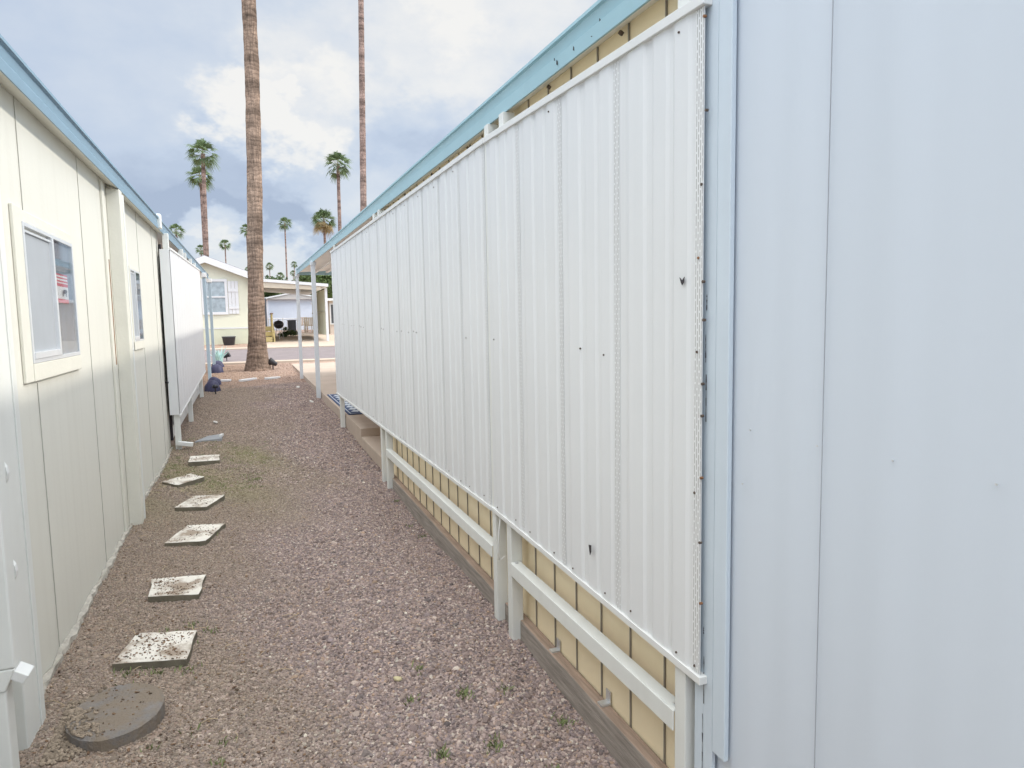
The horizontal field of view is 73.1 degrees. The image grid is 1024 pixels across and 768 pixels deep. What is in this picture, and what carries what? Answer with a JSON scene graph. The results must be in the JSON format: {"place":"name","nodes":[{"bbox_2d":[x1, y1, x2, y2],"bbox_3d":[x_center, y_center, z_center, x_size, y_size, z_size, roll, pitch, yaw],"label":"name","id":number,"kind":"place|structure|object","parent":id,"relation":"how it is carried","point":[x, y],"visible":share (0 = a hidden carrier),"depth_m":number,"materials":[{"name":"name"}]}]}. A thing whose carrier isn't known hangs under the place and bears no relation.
{"place":"outdoors","nodes":[
{"label":"outdoors","id":0,"kind":"place"},
{"bbox_2d":[203,363,305,388],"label":"gravel","id":1,"kind":"structure","parent":0,"point":[285,372],"depth_m":16.77,"materials":[{"name":"brown gravel"}]},
{"bbox_2d":[205,347,334,362],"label":"road","id":2,"kind":"structure","parent":0,"point":[283,354],"depth_m":23.24,"materials":[{"name":"grey asphalt"}]},
{"bbox_2d":[0,0,597,280],"label":"sky","id":3,"kind":"structure","parent":0,"point":[145,80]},
{"bbox_2d":[266,333,334,346],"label":"driveway","id":4,"kind":"structure","parent":0,"point":[307,339],"depth_m":29.64,"materials":[{"name":"concrete"}]},
{"bbox_2d":[266,313,274,341],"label":"wooden steps","id":5,"kind":"structure","parent":4,"relation":"on","point":[271,334],"depth_m":28.71,"materials":[{"name":"yellow wood"}]},
{"bbox_2d":[273,320,283,338],"bbox_3d":[-10.520,-2.455,31.208,0.450,0.893,0.474,-3,6,-21],"label":"barbecue","id":6,"kind":"object","parent":4,"relation":"on","point":[280,325],"visible":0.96,"depth_m":31.07,"materials":[{"name":"black metal"}]},
{"bbox_2d":[287,320,295,331],"bbox_3d":[-11.610,-2.990,36.463,0.434,0.774,0.660,-3,6,-21],"label":"storage bin","id":7,"kind":"object","parent":4,"relation":"on","point":[291,324],"visible":0.76,"depth_m":36.17,"materials":[{"name":"grey plastic"}]},
{"bbox_2d":[263,279,328,340],"bbox_3d":[-10.729,-3.396,32.515,3.083,2.609,9.300,-3,6,-21],"label":"carport","id":8,"kind":"object","parent":4,"relation":"on","point":[280,286],"visible":0.66,"depth_m":29.28,"materials":[{"name":"white"}]},
{"bbox_2d":[303,317,312,332],"bbox_3d":[-11.092,-3.210,37.843,0.580,0.870,0.540,-3,6,-21],"label":"patio chair","id":9,"kind":"object","parent":4,"relation":"on","point":[309,322],"visible":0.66,"depth_m":37.99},
{"bbox_2d":[19,330,620,767],"bbox_3d":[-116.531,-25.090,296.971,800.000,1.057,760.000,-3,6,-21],"label":"ground","id":10,"kind":"structure","parent":0,"point":[127,604],"depth_m":3.28,"materials":[{"name":"brown gravel"}]},
{"bbox_2d":[39,686,106,766],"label":"gravel","id":11,"kind":"structure","parent":10,"relation":"on","point":[54,753],"depth_m":2.40,"materials":[{"name":"beige gravel"}]},
{"bbox_2d":[0,34,215,767],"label":"mobile home","id":12,"kind":"object","parent":10,"relation":"on","point":[90,427],"visible":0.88,"depth_m":3.40,"materials":[{"name":"metal"}]},
{"bbox_2d":[8,203,81,383],"bbox_3d":[-2.156,-0.400,3.236,0.021,0.718,1.024,-3,6,-21],"label":"window","id":13,"kind":"structure","parent":12,"relation":"in","point":[48,328],"depth_m":3.11,"materials":[{"name":"metal"}]},
{"bbox_2d":[56,273,68,303],"bbox_3d":[-2.246,-0.476,3.443,0.004,0.143,0.298,-3,6,-21],"label":"sign","id":14,"kind":"object","parent":13,"relation":"attached to","point":[62,288],"visible":0.84,"depth_m":3.47,"materials":[{"name":"white paper"}]},
{"bbox_2d":[128,265,144,349],"bbox_3d":[-3.213,-0.645,5.921,0.017,0.690,0.592,-3,6,-21],"label":"window","id":15,"kind":"structure","parent":12,"relation":"in","point":[134,279],"depth_m":5.89,"materials":[{"name":"metal"}]},
{"bbox_2d":[159,247,205,415],"bbox_3d":[-5.009,-0.928,10.668,0.161,2.103,6.326,-3,6,-21],"label":"sunshade panel","id":16,"kind":"object","parent":12,"relation":"attached to","point":[185,308],"visible":1,"depth_m":8.67,"materials":[{"name":"white metal"}]},
{"bbox_2d":[65,683,164,752],"bbox_3d":[-1.450,1.230,2.538,0.313,0.083,0.390,-3,6,-21],"label":"stepping stone","id":17,"kind":"object","parent":10,"relation":"on","point":[146,718],"visible":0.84,"depth_m":2.49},
{"bbox_2d":[112,630,197,670],"bbox_3d":[-1.567,1.196,3.086,0.308,0.063,0.311,-2,6,-9],"label":"stepping stone","id":18,"kind":"object","parent":10,"relation":"on","point":[138,659],"visible":0.81,"depth_m":3.02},
{"bbox_2d":[26,437,312,767],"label":"leaf litter","id":19,"kind":"object","parent":10,"relation":"on","point":[159,742],"visible":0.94,"depth_m":3.08,"materials":[{"name":"brown plant"}]},
{"bbox_2d":[45,464,298,742],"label":"twigs","id":20,"kind":"object","parent":10,"relation":"on","point":[207,620],"visible":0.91,"depth_m":3.32,"materials":[{"name":"brown wood"}]},
{"bbox_2d":[148,575,205,602],"bbox_3d":[-1.849,1.144,3.816,0.289,0.063,0.353,-3,6,-21],"label":"stepping stone","id":21,"kind":"object","parent":10,"relation":"on","point":[195,592],"visible":0.82,"depth_m":3.76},
{"bbox_2d":[169,223,185,241],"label":"palm tree","id":22,"kind":"object","parent":10,"relation":"on","point":[175,231],"visible":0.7,"depth_m":125.68,"materials":[{"name":"green plant"}]},
{"bbox_2d":[162,474,204,487],"bbox_3d":[-3.016,0.904,6.370,0.246,0.063,0.413,1,6,18],"label":"stepping stone","id":23,"kind":"object","parent":10,"relation":"on","point":[179,482],"visible":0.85,"depth_m":6.30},
{"bbox_2d":[165,523,225,546],"bbox_3d":[-2.155,1.044,4.719,0.265,0.063,0.408,-2,5,-5],"label":"stepping stone","id":24,"kind":"object","parent":10,"relation":"on","point":[201,538],"visible":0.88,"depth_m":4.65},
{"bbox_2d":[195,244,202,255],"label":"palm tree","id":25,"kind":"object","parent":10,"relation":"on","point":[200,248],"visible":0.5,"depth_m":172.93,"materials":[{"name":"green plant"}]},
{"bbox_2d":[175,495,224,511],"bbox_3d":[-2.508,0.971,5.569,0.265,0.063,0.379,-1,5,-2],"label":"stepping stone","id":26,"kind":"object","parent":10,"relation":"on","point":[186,506],"visible":0.81,"depth_m":5.49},
{"bbox_2d":[185,167,214,254],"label":"palm tree","id":27,"kind":"object","parent":10,"relation":"on","point":[197,181],"visible":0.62,"depth_m":82.33,"materials":[{"name":"green plant"}]},
{"bbox_2d":[184,138,220,256],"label":"palm tree","id":28,"kind":"object","parent":10,"relation":"on","point":[202,145],"visible":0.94,"depth_m":68.60,"materials":[{"name":"green plant"}]},
{"bbox_2d":[188,454,219,466],"bbox_3d":[-3.253,0.814,7.315,0.308,0.063,0.378,-3,6,-21],"label":"stepping stone","id":29,"kind":"object","parent":10,"relation":"on","point":[208,459],"visible":0.94,"depth_m":7.19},
{"bbox_2d":[195,434,222,442],"bbox_3d":[-3.741,0.681,8.546,0.308,0.043,0.464,-3,6,-21],"label":"splash tray","id":30,"kind":"object","parent":10,"relation":"on","point":[212,438],"visible":0.79,"depth_m":8.45,"materials":[{"name":"grey plastic"}]},
{"bbox_2d":[204,380,220,391],"bbox_3d":[-6.037,0.053,13.917,0.310,0.267,0.293,-2,5,-5],"label":"rock","id":31,"kind":"object","parent":10,"relation":"on","point":[208,386],"visible":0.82,"depth_m":13.81,"materials":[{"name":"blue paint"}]},
{"bbox_2d":[208,377,221,384],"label":"rock","id":32,"kind":"object","parent":10,"relation":"on","point":[218,380],"visible":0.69,"depth_m":14.85,"materials":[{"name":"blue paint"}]},
{"bbox_2d":[211,364,223,372],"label":"rock","id":33,"kind":"object","parent":10,"relation":"on","point":[216,368],"visible":0.81,"depth_m":17.67,"materials":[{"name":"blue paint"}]},
{"bbox_2d":[212,360,223,366],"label":"rock","id":34,"kind":"object","parent":10,"relation":"on","point":[218,362],"visible":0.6,"depth_m":19.09,"materials":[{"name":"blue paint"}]},
{"bbox_2d":[210,346,228,361],"bbox_3d":[-8.513,-0.846,20.113,0.529,0.570,0.526,-3,6,-21],"label":"agave","id":35,"kind":"object","parent":10,"relation":"on","point":[218,356],"visible":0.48,"depth_m":20.03,"materials":[{"name":"teal plant"}]},
{"bbox_2d":[195,255,247,344],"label":"house","id":36,"kind":"structure","parent":10,"relation":"on","point":[229,287],"depth_m":27.54,"materials":[{"name":"yellow paint"}]},
{"bbox_2d":[201,279,228,314],"bbox_3d":[-11.775,-3.451,27.383,0.952,1.401,0.049,-3,6,-21],"label":"window","id":37,"kind":"structure","parent":36,"relation":"in","point":[219,292],"depth_m":27.43,"materials":[{"name":"white glass"}]},
{"bbox_2d":[219,239,230,262],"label":"palm tree","id":38,"kind":"object","parent":10,"relation":"on","point":[225,247],"visible":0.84,"depth_m":165.93,"materials":[{"name":"green plant"}]},
{"bbox_2d":[224,351,230,360],"bbox_3d":[-8.586,-0.809,20.822,0.229,0.351,0.179,-3,6,-21],"label":"garden spotlight","id":39,"kind":"object","parent":10,"relation":"on","point":[227,355],"visible":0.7,"depth_m":20.79,"materials":[{"name":"black metal"}]},
{"bbox_2d":[222,336,235,344],"bbox_3d":[-11.165,-1.707,27.265,0.521,0.344,0.516,-3,6,-21],"label":"planter tub","id":40,"kind":"object","parent":10,"relation":"on","point":[228,340],"visible":1,"depth_m":27.09,"materials":[{"name":"grey plastic"}]},
{"bbox_2d":[239,224,246,244],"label":"palm tree","id":41,"kind":"object","parent":10,"relation":"on","point":[245,228],"visible":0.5,"depth_m":144.30,"materials":[{"name":"green plant"}]},
{"bbox_2d":[239,378,256,381],"bbox_3d":[-6.026,-0.098,15.779,0.100,0.050,0.549,0,6,14],"label":"edging bar","id":42,"kind":"object","parent":10,"relation":"on","point":[244,380],"visible":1,"depth_m":15.68,"materials":[{"name":"white concrete"}]},
{"bbox_2d":[241,0,271,371],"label":"palm tree","id":43,"kind":"object","parent":10,"relation":"on","point":[257,358],"visible":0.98,"depth_m":17.74,"materials":[{"name":"brown plant"}]},
{"bbox_2d":[204,345,334,350],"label":"kerb","id":44,"kind":"structure","parent":10,"relation":"on","point":[241,348],"depth_m":25.57,"materials":[{"name":"concrete"}]},
{"bbox_2d":[205,358,334,365],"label":"kerb","id":45,"kind":"structure","parent":10,"relation":"on","point":[281,361],"depth_m":20.46,"materials":[{"name":"concrete"}]},
{"bbox_2d":[266,262,273,275],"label":"palm tree","id":46,"kind":"object","parent":10,"relation":"on","point":[270,267],"visible":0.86,"depth_m":230.51,"materials":[{"name":"green plant"}]},
{"bbox_2d":[268,358,276,369],"bbox_3d":[-6.338,-0.511,18.291,0.260,0.392,0.203,-3,6,-21],"label":"garden spotlight","id":47,"kind":"object","parent":10,"relation":"on","point":[273,362],"visible":0.87,"depth_m":18.25,"materials":[{"name":"black metal"}]},
{"bbox_2d":[264,376,280,379],"bbox_3d":[-5.527,-0.137,15.955,0.100,0.050,0.363,3,7,39],"label":"edging bar","id":48,"kind":"object","parent":10,"relation":"on","point":[267,378],"visible":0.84,"depth_m":15.88,"materials":[{"name":"white concrete"}]},
{"bbox_2d":[263,275,288,298],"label":"leafy tree","id":49,"kind":"object","parent":10,"relation":"on","point":[267,294],"visible":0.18,"depth_m":65.19,"materials":[{"name":"green plant"}]},
{"bbox_2d":[276,272,284,278],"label":"palm tree","id":50,"kind":"object","parent":10,"relation":"on","point":[281,273],"visible":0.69,"depth_m":289.91,"materials":[{"name":"green plant"}]},
{"bbox_2d":[276,217,291,280],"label":"palm tree","id":51,"kind":"object","parent":10,"relation":"on","point":[284,226],"visible":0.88,"depth_m":141.14,"materials":[{"name":"green plant"}]},
{"bbox_2d":[277,327,297,336],"bbox_3d":[-10.773,-2.498,33.266,0.987,0.568,0.755,0,5,6],"label":"shrub","id":52,"kind":"object","parent":10,"relation":"on","point":[287,333],"visible":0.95,"depth_m":33.19,"materials":[{"name":"green plant"}]},
{"bbox_2d":[264,293,312,329],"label":"outbuilding","id":53,"kind":"structure","parent":10,"relation":"on","point":[283,306],"depth_m":44.53,"materials":[{"name":"grey plastic"}]},
{"bbox_2d":[268,318,311,331],"bbox_3d":[-12.448,-3.406,40.085,3.218,0.872,0.058,-3,6,-21],"label":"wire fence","id":54,"kind":"object","parent":10,"relation":"on","point":[289,318],"visible":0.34,"depth_m":39.88,"materials":[{"name":"metal"}]},
{"bbox_2d":[291,261,297,278],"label":"palm tree","id":55,"kind":"object","parent":10,"relation":"on","point":[294,265],"visible":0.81,"depth_m":255.51,"materials":[{"name":"green plant"}]},
{"bbox_2d":[291,275,332,297],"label":"leafy tree","id":56,"kind":"object","parent":10,"relation":"on","point":[326,279],"visible":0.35,"depth_m":55.73,"materials":[{"name":"green plant"}]},
{"bbox_2d":[310,298,333,333],"bbox_3d":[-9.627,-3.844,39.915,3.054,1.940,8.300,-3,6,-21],"label":"house","id":57,"kind":"structure","parent":10,"relation":"on","point":[330,316],"depth_m":35.90,"materials":[{"name":"beige paint"}]},
{"bbox_2d":[329,303,333,324],"bbox_3d":[-9.201,-3.641,35.922,0.519,1.086,0.049,-3,6,-21],"label":"window","id":58,"kind":"structure","parent":57,"relation":"in","point":[330,304],"depth_m":35.86,"materials":[{"name":"grey plastic"}]},
{"bbox_2d":[310,208,335,243],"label":"palm tree","id":59,"kind":"object","parent":10,"relation":"on","point":[320,224],"visible":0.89,"depth_m":78.23,"materials":[{"name":"green plant"}]},
{"bbox_2d":[292,362,380,445],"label":"patio","id":60,"kind":"structure","parent":10,"relation":"on","point":[358,426],"depth_m":11.57,"materials":[{"name":"concrete"}]},
{"bbox_2d":[327,394,361,414],"bbox_3d":[-2.276,0.268,10.209,0.644,0.014,2.647,-3,6,-21],"label":"doormat","id":61,"kind":"object","parent":60,"relation":"on","point":[350,409],"visible":0.31,"depth_m":9.73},
{"bbox_2d":[326,152,353,231],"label":"palm tree","id":62,"kind":"object","parent":10,"relation":"on","point":[343,170],"visible":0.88,"depth_m":73.26,"materials":[{"name":"green plant"}]},
{"bbox_2d":[113,438,578,767],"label":"grass","id":63,"kind":"structure","parent":10,"relation":"on","point":[445,755],"depth_m":2.71,"materials":[{"name":"plant"}]},
{"bbox_2d":[358,0,366,211],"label":"palm tree","id":64,"kind":"object","parent":10,"relation":"on","point":[363,186],"visible":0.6,"depth_m":40.28,"materials":[{"name":"brown plant"}]},
{"bbox_2d":[361,435,381,469],"bbox_3d":[1.100,0.646,7.983,5.394,0.260,1.586,-3,6,-21],"label":"patio step","id":65,"kind":"object","parent":10,"relation":"on","point":[371,446],"visible":0.12,"depth_m":7.23,"materials":[{"name":"concrete"}]},
{"bbox_2d":[393,676,402,681],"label":"pebble","id":66,"kind":"object","parent":10,"relation":"on","point":[398,678],"visible":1,"depth_m":2.75,"materials":[{"name":"stone"}]},
{"bbox_2d":[295,0,694,767],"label":"mobile home","id":67,"kind":"object","parent":10,"relation":"on","point":[639,678],"visible":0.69,"depth_m":2.78,"materials":[{"name":"yellow"}]},
{"bbox_2d":[330,138,492,510],"bbox_3d":[-1.222,-0.540,6.164,0.030,1.860,6.266,-3,6,-21],"label":"sunshade panel","id":68,"kind":"object","parent":67,"relation":"attached to","point":[410,296],"visible":0.99,"depth_m":4.34,"materials":[{"name":"white metal"}]},
{"bbox_2d":[483,0,712,684],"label":"sunshade panel","id":69,"kind":"object","parent":67,"relation":"attached to","point":[595,176],"visible":1,"depth_m":2.15,"materials":[{"name":"white metal"}]},
{"bbox_2d":[392,475,667,767],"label":"timber sleeper","id":70,"kind":"object","parent":10,"relation":"on","point":[623,743],"visible":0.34,"depth_m":2.75,"materials":[{"name":"wood"}]},
{"bbox_2d":[694,0,1023,767],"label":"shed","id":71,"kind":"structure","parent":10,"relation":"on","point":[862,494],"depth_m":1.32,"materials":[{"name":"metal"}]}
]}

